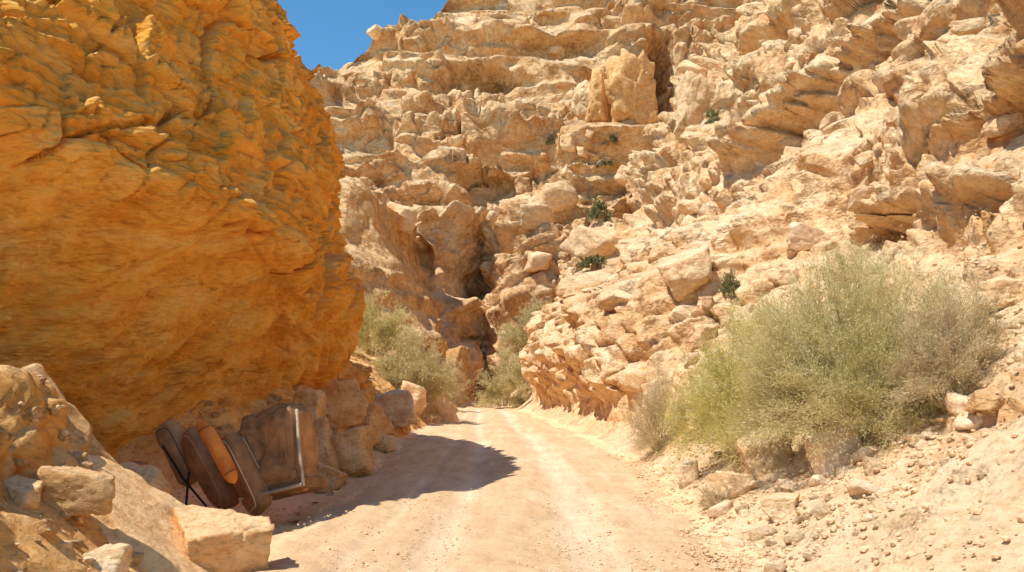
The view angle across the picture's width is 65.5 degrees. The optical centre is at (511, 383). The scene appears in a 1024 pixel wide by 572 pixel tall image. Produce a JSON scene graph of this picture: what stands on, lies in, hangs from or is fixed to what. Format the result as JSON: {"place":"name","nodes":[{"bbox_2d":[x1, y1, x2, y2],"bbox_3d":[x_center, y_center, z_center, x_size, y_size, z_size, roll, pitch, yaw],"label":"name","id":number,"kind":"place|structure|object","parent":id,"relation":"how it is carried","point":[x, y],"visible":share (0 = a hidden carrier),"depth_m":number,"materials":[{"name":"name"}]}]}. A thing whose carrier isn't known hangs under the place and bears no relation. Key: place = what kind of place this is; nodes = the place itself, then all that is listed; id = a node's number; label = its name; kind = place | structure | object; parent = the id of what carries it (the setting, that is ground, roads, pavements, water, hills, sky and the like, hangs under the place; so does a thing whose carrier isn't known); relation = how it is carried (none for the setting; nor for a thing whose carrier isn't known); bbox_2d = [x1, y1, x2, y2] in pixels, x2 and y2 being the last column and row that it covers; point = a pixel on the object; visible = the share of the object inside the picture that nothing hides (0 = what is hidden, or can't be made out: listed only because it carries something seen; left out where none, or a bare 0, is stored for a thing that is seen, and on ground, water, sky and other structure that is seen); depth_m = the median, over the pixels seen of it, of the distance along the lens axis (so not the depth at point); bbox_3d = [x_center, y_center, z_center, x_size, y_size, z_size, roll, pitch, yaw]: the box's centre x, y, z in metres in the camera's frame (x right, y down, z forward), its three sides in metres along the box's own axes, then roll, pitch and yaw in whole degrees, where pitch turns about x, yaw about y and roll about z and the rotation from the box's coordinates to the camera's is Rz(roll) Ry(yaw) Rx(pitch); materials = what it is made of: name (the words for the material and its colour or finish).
{"place":"outdoors","nodes":[
{"label":"outdoors","id":0,"kind":"place"},
{"bbox_2d":[0,0,367,458],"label":"cliff","id":1,"kind":"structure","parent":0,"point":[173,242],"depth_m":11.03,"materials":[{"name":"stone"}]},
{"bbox_2d":[0,350,455,571],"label":"rock bank","id":2,"kind":"object","parent":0,"point":[37,445],"visible":0.09,"depth_m":6.65,"materials":[{"name":"stone"}]},
{"bbox_2d":[4,474,42,509],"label":"boulder","id":3,"kind":"object","parent":2,"relation":"on","point":[24,492],"visible":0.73,"depth_m":5.96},
{"bbox_2d":[24,406,43,420],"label":"stone","id":4,"kind":"object","parent":2,"relation":"on","point":[31,414],"visible":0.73,"depth_m":6.74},
{"bbox_2d":[29,519,57,535],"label":"stone","id":5,"kind":"object","parent":2,"relation":"on","point":[44,527],"visible":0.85,"depth_m":5.65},
{"bbox_2d":[33,466,114,518],"bbox_3d":[-3.441,0.851,6.340,0.672,0.413,0.379,0,0,0],"label":"boulder","id":6,"kind":"object","parent":2,"relation":"on","point":[69,491],"visible":0.91,"depth_m":6.19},
{"bbox_2d":[83,543,132,571],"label":"boulder","id":7,"kind":"object","parent":2,"relation":"on","point":[110,557],"visible":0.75,"depth_m":5.99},
{"bbox_2d":[130,552,143,565],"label":"stone","id":8,"kind":"object","parent":2,"relation":"on","point":[137,557],"visible":0.45,"depth_m":6.43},
{"bbox_2d":[87,454,211,571],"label":"boulder","id":9,"kind":"object","parent":2,"relation":"on","point":[139,518],"visible":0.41,"depth_m":6.98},
{"bbox_2d":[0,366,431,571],"bbox_3d":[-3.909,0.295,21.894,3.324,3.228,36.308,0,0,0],"label":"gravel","id":10,"kind":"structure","parent":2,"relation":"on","point":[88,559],"depth_m":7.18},
{"bbox_2d":[218,422,239,432],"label":"rubble rock","id":11,"kind":"object","parent":2,"relation":"on","point":[233,427],"visible":0.4,"depth_m":13.91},
{"bbox_2d":[292,388,325,420],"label":"boulder","id":12,"kind":"object","parent":2,"relation":"on","point":[313,400],"visible":0.35,"depth_m":15.43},
{"bbox_2d":[326,404,341,422],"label":"rubble rock","id":13,"kind":"object","parent":2,"relation":"on","point":[334,413],"visible":0.53,"depth_m":18.42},
{"bbox_2d":[321,378,367,427],"bbox_3d":[-4.211,0.503,19.394,1.332,1.279,0.992,1,-2,-17],"label":"boulder","id":14,"kind":"object","parent":2,"relation":"on","point":[347,399],"visible":0.62,"depth_m":19.09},
{"bbox_2d":[348,402,394,444],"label":"boulder","id":15,"kind":"object","parent":2,"relation":"on","point":[378,420],"visible":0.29,"depth_m":20.19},
{"bbox_2d":[352,286,426,358],"bbox_3d":[-6.022,-2.574,36.028,4.158,3.642,3.534,0,0,44],"label":"broom bush","id":16,"kind":"object","parent":2,"relation":"on","point":[369,331],"visible":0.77,"depth_m":35.58,"materials":[{"name":"green plant"}]},
{"bbox_2d":[375,389,417,427],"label":"boulder","id":17,"kind":"object","parent":2,"relation":"on","point":[398,406],"visible":0.66,"depth_m":24.93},
{"bbox_2d":[401,380,425,415],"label":"boulder","id":18,"kind":"object","parent":2,"relation":"on","point":[418,393],"visible":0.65,"depth_m":32.05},
{"bbox_2d":[361,321,468,412],"bbox_3d":[-4.531,-0.697,33.954,4.568,4.116,4.411,0,0,44],"label":"broom bush","id":19,"kind":"object","parent":2,"relation":"on","point":[395,373],"visible":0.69,"depth_m":33.52,"materials":[{"name":"green plant"}]},
{"bbox_2d":[277,0,447,69],"label":"sky","id":20,"kind":"structure","parent":0,"point":[333,33],"materials":[{"name":"blue"}]},
{"bbox_2d":[337,176,470,410],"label":"hillside","id":21,"kind":"structure","parent":0,"point":[383,251],"depth_m":58.03,"materials":[{"name":"stone"}]},
{"bbox_2d":[387,201,417,234],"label":"boulder","id":22,"kind":"object","parent":21,"relation":"on","point":[408,214],"visible":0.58,"depth_m":76.06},
{"bbox_2d":[431,351,474,404],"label":"dry bush","id":23,"kind":"object","parent":21,"relation":"on","point":[457,382],"visible":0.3,"depth_m":47.66,"materials":[{"name":"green plant"}]},
{"bbox_2d":[444,345,469,382],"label":"boulder","id":24,"kind":"object","parent":21,"relation":"on","point":[461,352],"visible":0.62,"depth_m":58.04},
{"bbox_2d":[170,400,791,571],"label":"valley floor","id":25,"kind":"structure","parent":0,"point":[292,510],"depth_m":12.38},
{"bbox_2d":[20,363,117,463],"bbox_3d":[-4.707,0.858,7.317,1.671,1.908,1.795,-44,8,-3],"label":"boulder","id":26,"kind":"object","parent":25,"relation":"on","point":[78,427],"visible":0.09,"depth_m":7.69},
{"bbox_2d":[119,462,170,493],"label":"boulder","id":27,"kind":"object","parent":25,"relation":"on","point":[152,475],"visible":0.1,"depth_m":9.19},
{"bbox_2d":[155,420,196,486],"bbox_3d":[-4.613,0.958,11.091,0.425,0.961,0.363,-26,0,34],"label":"car seat","id":28,"kind":"object","parent":25,"relation":"on","point":[168,433],"visible":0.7,"depth_m":10.94,"materials":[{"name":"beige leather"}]},
{"bbox_2d":[162,445,208,507],"bbox_3d":[-4.438,1.270,10.809,0.713,0.856,0.212,0,0,0],"label":"folding stand","id":29,"kind":"object","parent":25,"relation":"on","point":[188,485],"visible":0.67,"depth_m":10.88,"materials":[{"name":"black metal"}]},
{"bbox_2d":[180,426,239,509],"bbox_3d":[-4.101,1.159,10.800,0.411,1.235,0.489,-25,-7,-46],"label":"car seat","id":30,"kind":"object","parent":25,"relation":"on","point":[218,489],"visible":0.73,"depth_m":10.61,"materials":[{"name":"brown leather"}]},
{"bbox_2d":[196,420,237,483],"bbox_3d":[-3.671,0.841,9.950,0.206,0.923,0.203,-32,-6,0],"label":"bolster","id":31,"kind":"object","parent":30,"relation":"on","point":[215,446],"visible":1,"depth_m":9.88,"materials":[{"name":"orange leather"}]},
{"bbox_2d":[173,505,274,571],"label":"boulder","id":32,"kind":"object","parent":25,"relation":"on","point":[220,540],"visible":0.82,"depth_m":7.16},
{"bbox_2d":[221,432,271,515],"bbox_3d":[-3.487,1.176,10.400,0.354,1.132,0.459,-23,-7,-44],"label":"car seat","id":33,"kind":"object","parent":25,"relation":"on","point":[250,485],"visible":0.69,"depth_m":10.23,"materials":[{"name":"brown leather"}]},
{"bbox_2d":[237,403,327,500],"bbox_3d":[-3.081,0.898,10.645,0.957,1.250,0.797,-15,-12,16],"label":"bench seat","id":34,"kind":"object","parent":25,"relation":"on","point":[281,440],"visible":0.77,"depth_m":10.34,"materials":[{"name":"brown leather"}]},
{"bbox_2d":[313,417,340,470],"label":"boulder","id":35,"kind":"object","parent":25,"relation":"on","point":[327,455],"visible":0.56,"depth_m":14.90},
{"bbox_2d":[314,462,347,493],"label":"boulder","id":36,"kind":"object","parent":25,"relation":"on","point":[336,479],"visible":0.5,"depth_m":13.49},
{"bbox_2d":[330,425,374,476],"bbox_3d":[-3.200,1.412,15.396,0.987,1.161,0.863,-6,-4,15],"label":"boulder","id":37,"kind":"object","parent":25,"relation":"on","point":[353,447],"visible":0.7,"depth_m":15.06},
{"bbox_2d":[373,435,396,452],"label":"boulder","id":38,"kind":"object","parent":25,"relation":"on","point":[388,445],"visible":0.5,"depth_m":20.47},
{"bbox_2d":[413,376,458,423],"bbox_3d":[-3.825,0.891,36.054,2.700,2.723,1.895,0,0,18],"label":"boulder","id":39,"kind":"object","parent":25,"relation":"on","point":[440,412],"visible":0.25,"depth_m":35.20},
{"bbox_2d":[471,345,530,408],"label":"broom bush","id":40,"kind":"object","parent":25,"relation":"on","point":[489,397],"visible":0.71,"depth_m":55.54,"materials":[{"name":"green plant"}]},
{"bbox_2d":[617,352,689,461],"bbox_3d":[3.156,0.510,17.236,1.878,2.416,1.795,0,0,-19],"label":"dry bush","id":41,"kind":"object","parent":25,"relation":"on","point":[653,437],"visible":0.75,"depth_m":17.16,"materials":[{"name":"beige plant"}]},
{"bbox_2d":[721,536,745,547],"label":"stone","id":42,"kind":"object","parent":25,"relation":"on","point":[731,541],"visible":0.69,"depth_m":8.25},
{"bbox_2d":[255,400,753,571],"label":"dirt road","id":43,"kind":"structure","parent":0,"point":[510,517],"depth_m":10.58,"materials":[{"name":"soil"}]},
{"bbox_2d":[693,477,727,508],"bbox_3d":[2.571,1.422,10.120,0.532,0.522,0.462,0,0,0],"label":"grass tuft","id":44,"kind":"object","parent":43,"relation":"on","point":[710,499],"visible":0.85,"depth_m":10.10,"materials":[{"name":"beige plant"}]},
{"bbox_2d":[628,175,1023,571],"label":"gravel","id":45,"kind":"structure","parent":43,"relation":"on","point":[972,440],"depth_m":7.91,"materials":[{"name":"gravel"}]},
{"bbox_2d":[707,500,732,518],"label":"stone","id":46,"kind":"object","parent":45,"relation":"on","point":[717,510],"visible":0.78,"depth_m":9.55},
{"bbox_2d":[954,414,982,430],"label":"stone","id":47,"kind":"object","parent":45,"relation":"on","point":[968,422],"visible":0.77,"depth_m":7.61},
{"bbox_2d":[308,0,747,400],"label":"mountain","id":48,"kind":"structure","parent":0,"point":[507,114],"depth_m":108.02,"materials":[{"name":"stone"}]},
{"bbox_2d":[366,24,381,40],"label":"boulder","id":49,"kind":"object","parent":48,"relation":"on","point":[374,32],"visible":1,"depth_m":143.51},
{"bbox_2d":[448,134,463,146],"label":"boulder","id":50,"kind":"object","parent":48,"relation":"on","point":[456,141],"visible":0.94,"depth_m":105.21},
{"bbox_2d":[520,204,553,229],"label":"boulder","id":51,"kind":"object","parent":48,"relation":"on","point":[533,216],"visible":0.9,"depth_m":84.58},
{"bbox_2d":[524,251,552,272],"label":"boulder","id":52,"kind":"object","parent":48,"relation":"on","point":[537,261],"visible":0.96,"depth_m":82.98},
{"bbox_2d":[546,46,564,55],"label":"boulder","id":53,"kind":"object","parent":48,"relation":"on","point":[556,50],"visible":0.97,"depth_m":144.80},
{"bbox_2d":[539,180,578,212],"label":"boulder","id":54,"kind":"object","parent":48,"relation":"on","point":[558,196],"visible":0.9,"depth_m":94.60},
{"bbox_2d":[560,133,576,152],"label":"boulder","id":55,"kind":"object","parent":48,"relation":"on","point":[568,144],"visible":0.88,"depth_m":105.08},
{"bbox_2d":[571,80,589,117],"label":"rock column","id":56,"kind":"object","parent":48,"relation":"on","point":[580,103],"visible":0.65,"depth_m":116.50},
{"bbox_2d":[585,67,610,122],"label":"rock column","id":57,"kind":"object","parent":48,"relation":"on","point":[598,108],"visible":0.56,"depth_m":105.46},
{"bbox_2d":[584,196,615,221],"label":"shrub","id":58,"kind":"object","parent":48,"relation":"on","point":[596,213],"visible":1,"depth_m":92.73,"materials":[{"name":"green plant"}]},
{"bbox_2d":[604,48,657,124],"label":"rock column","id":59,"kind":"object","parent":48,"relation":"on","point":[630,84],"visible":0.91,"depth_m":103.63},
{"bbox_2d":[585,445,762,571],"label":"gravel","id":60,"kind":"structure","parent":0,"point":[725,567],"depth_m":8.40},
{"bbox_2d":[499,0,1023,571],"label":"hillside","id":61,"kind":"structure","parent":0,"point":[593,332],"depth_m":22.54,"materials":[{"name":"stone"}]},
{"bbox_2d":[497,354,532,396],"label":"broom bush","id":62,"kind":"object","parent":61,"relation":"on","point":[525,384],"visible":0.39,"depth_m":51.64,"materials":[{"name":"yellow plant"}]},
{"bbox_2d":[494,291,551,362],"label":"broom bush","id":63,"kind":"object","parent":61,"relation":"on","point":[512,336],"visible":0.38,"depth_m":59.32,"materials":[{"name":"green plant"}]},
{"bbox_2d":[559,225,624,258],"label":"boulder","id":64,"kind":"object","parent":61,"relation":"on","point":[582,241],"visible":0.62,"depth_m":69.47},
{"bbox_2d":[577,253,606,268],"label":"shrub","id":65,"kind":"object","parent":61,"relation":"on","point":[596,261],"visible":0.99,"depth_m":38.99,"materials":[{"name":"green plant"}]},
{"bbox_2d":[614,165,626,186],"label":"boulder","id":66,"kind":"object","parent":61,"relation":"on","point":[619,177],"visible":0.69,"depth_m":90.86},
{"bbox_2d":[618,368,647,392],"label":"boulder","id":67,"kind":"object","parent":61,"relation":"on","point":[630,379],"visible":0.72,"depth_m":23.14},
{"bbox_2d":[641,377,672,407],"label":"boulder","id":68,"kind":"object","parent":61,"relation":"on","point":[653,383],"visible":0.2,"depth_m":20.93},
{"bbox_2d":[657,245,711,301],"bbox_3d":[5.152,-3.195,23.803,1.603,1.770,1.529,-4,4,12],"label":"boulder","id":69,"kind":"object","parent":61,"relation":"on","point":[685,273],"visible":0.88,"depth_m":23.29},
{"bbox_2d":[678,199,694,215],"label":"boulder","id":70,"kind":"object","parent":61,"relation":"on","point":[682,207],"visible":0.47,"depth_m":42.55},
{"bbox_2d":[675,460,699,481],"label":"boulder","id":71,"kind":"object","parent":61,"relation":"on","point":[681,469],"visible":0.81,"depth_m":12.31,"materials":[{"name":"stone"}]},
{"bbox_2d":[677,60,707,76],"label":"boulder","id":72,"kind":"object","parent":61,"relation":"on","point":[683,66],"visible":0.61,"depth_m":77.73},
{"bbox_2d":[673,70,715,149],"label":"rock column","id":73,"kind":"object","parent":61,"relation":"on","point":[695,93],"visible":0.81,"depth_m":64.75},
{"bbox_2d":[701,296,713,310],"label":"boulder","id":74,"kind":"object","parent":61,"relation":"on","point":[707,302],"visible":0.98,"depth_m":22.57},
{"bbox_2d":[700,323,718,339],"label":"boulder","id":75,"kind":"object","parent":61,"relation":"on","point":[708,328],"visible":0.69,"depth_m":21.66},
{"bbox_2d":[705,106,721,123],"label":"shrub","id":76,"kind":"object","parent":61,"relation":"on","point":[714,116],"visible":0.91,"depth_m":61.07,"materials":[{"name":"green plant"}]},
{"bbox_2d":[718,268,739,296],"bbox_3d":[6.213,-2.862,22.643,0.722,0.867,0.665,0,0,38],"label":"shrub","id":77,"kind":"object","parent":61,"relation":"on","point":[730,285],"visible":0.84,"depth_m":22.55,"materials":[{"name":"green plant"}]},
{"bbox_2d":[708,471,755,499],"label":"boulder","id":78,"kind":"object","parent":61,"relation":"on","point":[737,484],"visible":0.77,"depth_m":10.14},
{"bbox_2d":[649,282,817,475],"bbox_3d":[3.720,0.015,12.139,3.364,3.064,2.836,0,0,0],"label":"broom bush","id":79,"kind":"object","parent":61,"relation":"on","point":[700,414],"visible":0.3,"depth_m":12.02,"materials":[{"name":"green plant"}]},
{"bbox_2d":[736,2,764,15],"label":"boulder","id":80,"kind":"object","parent":61,"relation":"on","point":[741,9],"visible":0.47,"depth_m":83.97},
{"bbox_2d":[748,525,777,541],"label":"stone","id":81,"kind":"object","parent":61,"relation":"on","point":[758,533],"visible":0.81,"depth_m":8.22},
{"bbox_2d":[735,429,792,479],"bbox_3d":[3.361,0.996,10.710,0.838,0.860,0.518,2,-8,-22],"label":"boulder","id":82,"kind":"object","parent":61,"relation":"on","point":[755,466],"visible":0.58,"depth_m":10.52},
{"bbox_2d":[764,564,785,571],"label":"stone","id":83,"kind":"object","parent":61,"relation":"on","point":[773,568],"visible":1,"depth_m":7.03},
{"bbox_2d":[761,492,799,521],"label":"boulder","id":84,"kind":"object","parent":61,"relation":"on","point":[776,506],"visible":0.81,"depth_m":8.54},
{"bbox_2d":[767,268,797,285],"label":"boulder","id":85,"kind":"object","parent":61,"relation":"on","point":[775,276],"visible":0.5,"depth_m":21.05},
{"bbox_2d":[774,479,796,488],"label":"stone","id":86,"kind":"object","parent":61,"relation":"on","point":[785,483],"visible":0.75,"depth_m":9.62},
{"bbox_2d":[779,146,800,160],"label":"boulder","id":87,"kind":"object","parent":61,"relation":"on","point":[788,151],"visible":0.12,"depth_m":27.97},
{"bbox_2d":[783,533,805,543],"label":"stone","id":88,"kind":"object","parent":61,"relation":"on","point":[790,539],"visible":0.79,"depth_m":7.64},
{"bbox_2d":[787,222,830,250],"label":"boulder","id":89,"kind":"object","parent":61,"relation":"on","point":[802,237],"visible":0.81,"depth_m":21.72,"materials":[{"name":"stone"}]},
{"bbox_2d":[802,35,818,53],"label":"boulder","id":90,"kind":"object","parent":61,"relation":"on","point":[809,46],"visible":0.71,"depth_m":36.18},
{"bbox_2d":[808,474,826,486],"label":"stone","id":91,"kind":"object","parent":61,"relation":"on","point":[817,479],"visible":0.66,"depth_m":9.13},
{"bbox_2d":[814,502,830,519],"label":"stone","id":92,"kind":"object","parent":61,"relation":"on","point":[822,509],"visible":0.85,"depth_m":7.79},
{"bbox_2d":[809,240,836,252],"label":"boulder","id":93,"kind":"object","parent":61,"relation":"on","point":[822,244],"visible":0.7,"depth_m":21.36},
{"bbox_2d":[819,111,843,130],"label":"boulder","id":94,"kind":"object","parent":61,"relation":"on","point":[828,119],"visible":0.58,"depth_m":30.40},
{"bbox_2d":[802,418,862,476],"bbox_3d":[3.816,0.776,9.553,0.676,0.560,0.583,-26,5,-10],"label":"boulder","id":95,"kind":"object","parent":61,"relation":"on","point":[822,465],"visible":0.6,"depth_m":9.33,"materials":[{"name":"stone"}]},
{"bbox_2d":[832,241,874,286],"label":"boulder","id":96,"kind":"object","parent":61,"relation":"on","point":[851,245],"visible":0.14,"depth_m":15.70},
{"bbox_2d":[706,224,1011,483],"bbox_3d":[4.266,-0.397,9.666,3.598,3.182,3.338,0,0,42],"label":"broom bush","id":97,"kind":"object","parent":61,"relation":"on","point":[843,368],"visible":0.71,"depth_m":9.35,"materials":[{"name":"green plant"}]},
{"bbox_2d":[848,186,874,211],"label":"boulder","id":98,"kind":"object","parent":61,"relation":"on","point":[859,194],"visible":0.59,"depth_m":17.82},
{"bbox_2d":[845,478,880,495],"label":"stone","id":99,"kind":"object","parent":61,"relation":"on","point":[855,486],"visible":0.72,"depth_m":7.67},
{"bbox_2d":[854,150,873,166],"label":"boulder","id":100,"kind":"object","parent":61,"relation":"on","point":[864,159],"visible":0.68,"depth_m":20.01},
{"bbox_2d":[851,446,878,461],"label":"stone","id":101,"kind":"object","parent":61,"relation":"on","point":[856,455],"visible":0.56,"depth_m":8.96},
{"bbox_2d":[862,456,885,475],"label":"stone","id":102,"kind":"object","parent":61,"relation":"on","point":[869,464],"visible":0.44,"depth_m":8.28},
{"bbox_2d":[875,38,894,50],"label":"boulder","id":103,"kind":"object","parent":61,"relation":"on","point":[883,44],"visible":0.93,"depth_m":29.00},
{"bbox_2d":[878,240,904,262],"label":"boulder","id":104,"kind":"object","parent":61,"relation":"on","point":[890,246],"visible":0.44,"depth_m":14.37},
{"bbox_2d":[885,107,898,127],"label":"boulder","id":105,"kind":"object","parent":61,"relation":"on","point":[892,112],"visible":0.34,"depth_m":16.92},
{"bbox_2d":[894,15,918,40],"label":"boulder","id":106,"kind":"object","parent":61,"relation":"on","point":[903,26],"visible":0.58,"depth_m":24.74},
{"bbox_2d":[906,434,927,446],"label":"stone","id":107,"kind":"object","parent":61,"relation":"on","point":[913,439],"visible":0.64,"depth_m":8.29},
{"bbox_2d":[916,154,938,180],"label":"boulder","id":108,"kind":"object","parent":61,"relation":"on","point":[926,159],"visible":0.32,"depth_m":15.60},
{"bbox_2d":[872,265,1020,432],"bbox_3d":[4.654,-0.361,8.492,1.705,1.792,1.448,0,0,0],"label":"dry bush","id":109,"kind":"object","parent":61,"relation":"on","point":[926,380],"visible":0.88,"depth_m":8.29,"materials":[{"name":"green plant"}]},
{"bbox_2d":[944,392,967,415],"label":"stone","id":110,"kind":"object","parent":61,"relation":"on","point":[955,403],"visible":0.74,"depth_m":7.97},
{"bbox_2d":[949,17,986,35],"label":"boulder","id":111,"kind":"object","parent":61,"relation":"on","point":[973,26],"visible":0.93,"depth_m":17.21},
{"bbox_2d":[976,146,991,159],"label":"boulder","id":112,"kind":"object","parent":61,"relation":"on","point":[983,152],"visible":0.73,"depth_m":14.28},
{"bbox_2d":[964,387,1005,411],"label":"boulder","id":113,"kind":"object","parent":61,"relation":"on","point":[987,399],"visible":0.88,"depth_m":7.42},
{"bbox_2d":[973,276,1022,307],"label":"boulder","id":114,"kind":"object","parent":61,"relation":"on","point":[1008,288],"visible":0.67,"depth_m":9.58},
{"bbox_2d":[980,112,1023,137],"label":"boulder","id":115,"kind":"object","parent":61,"relation":"on","point":[1002,125],"visible":0.91,"depth_m":14.08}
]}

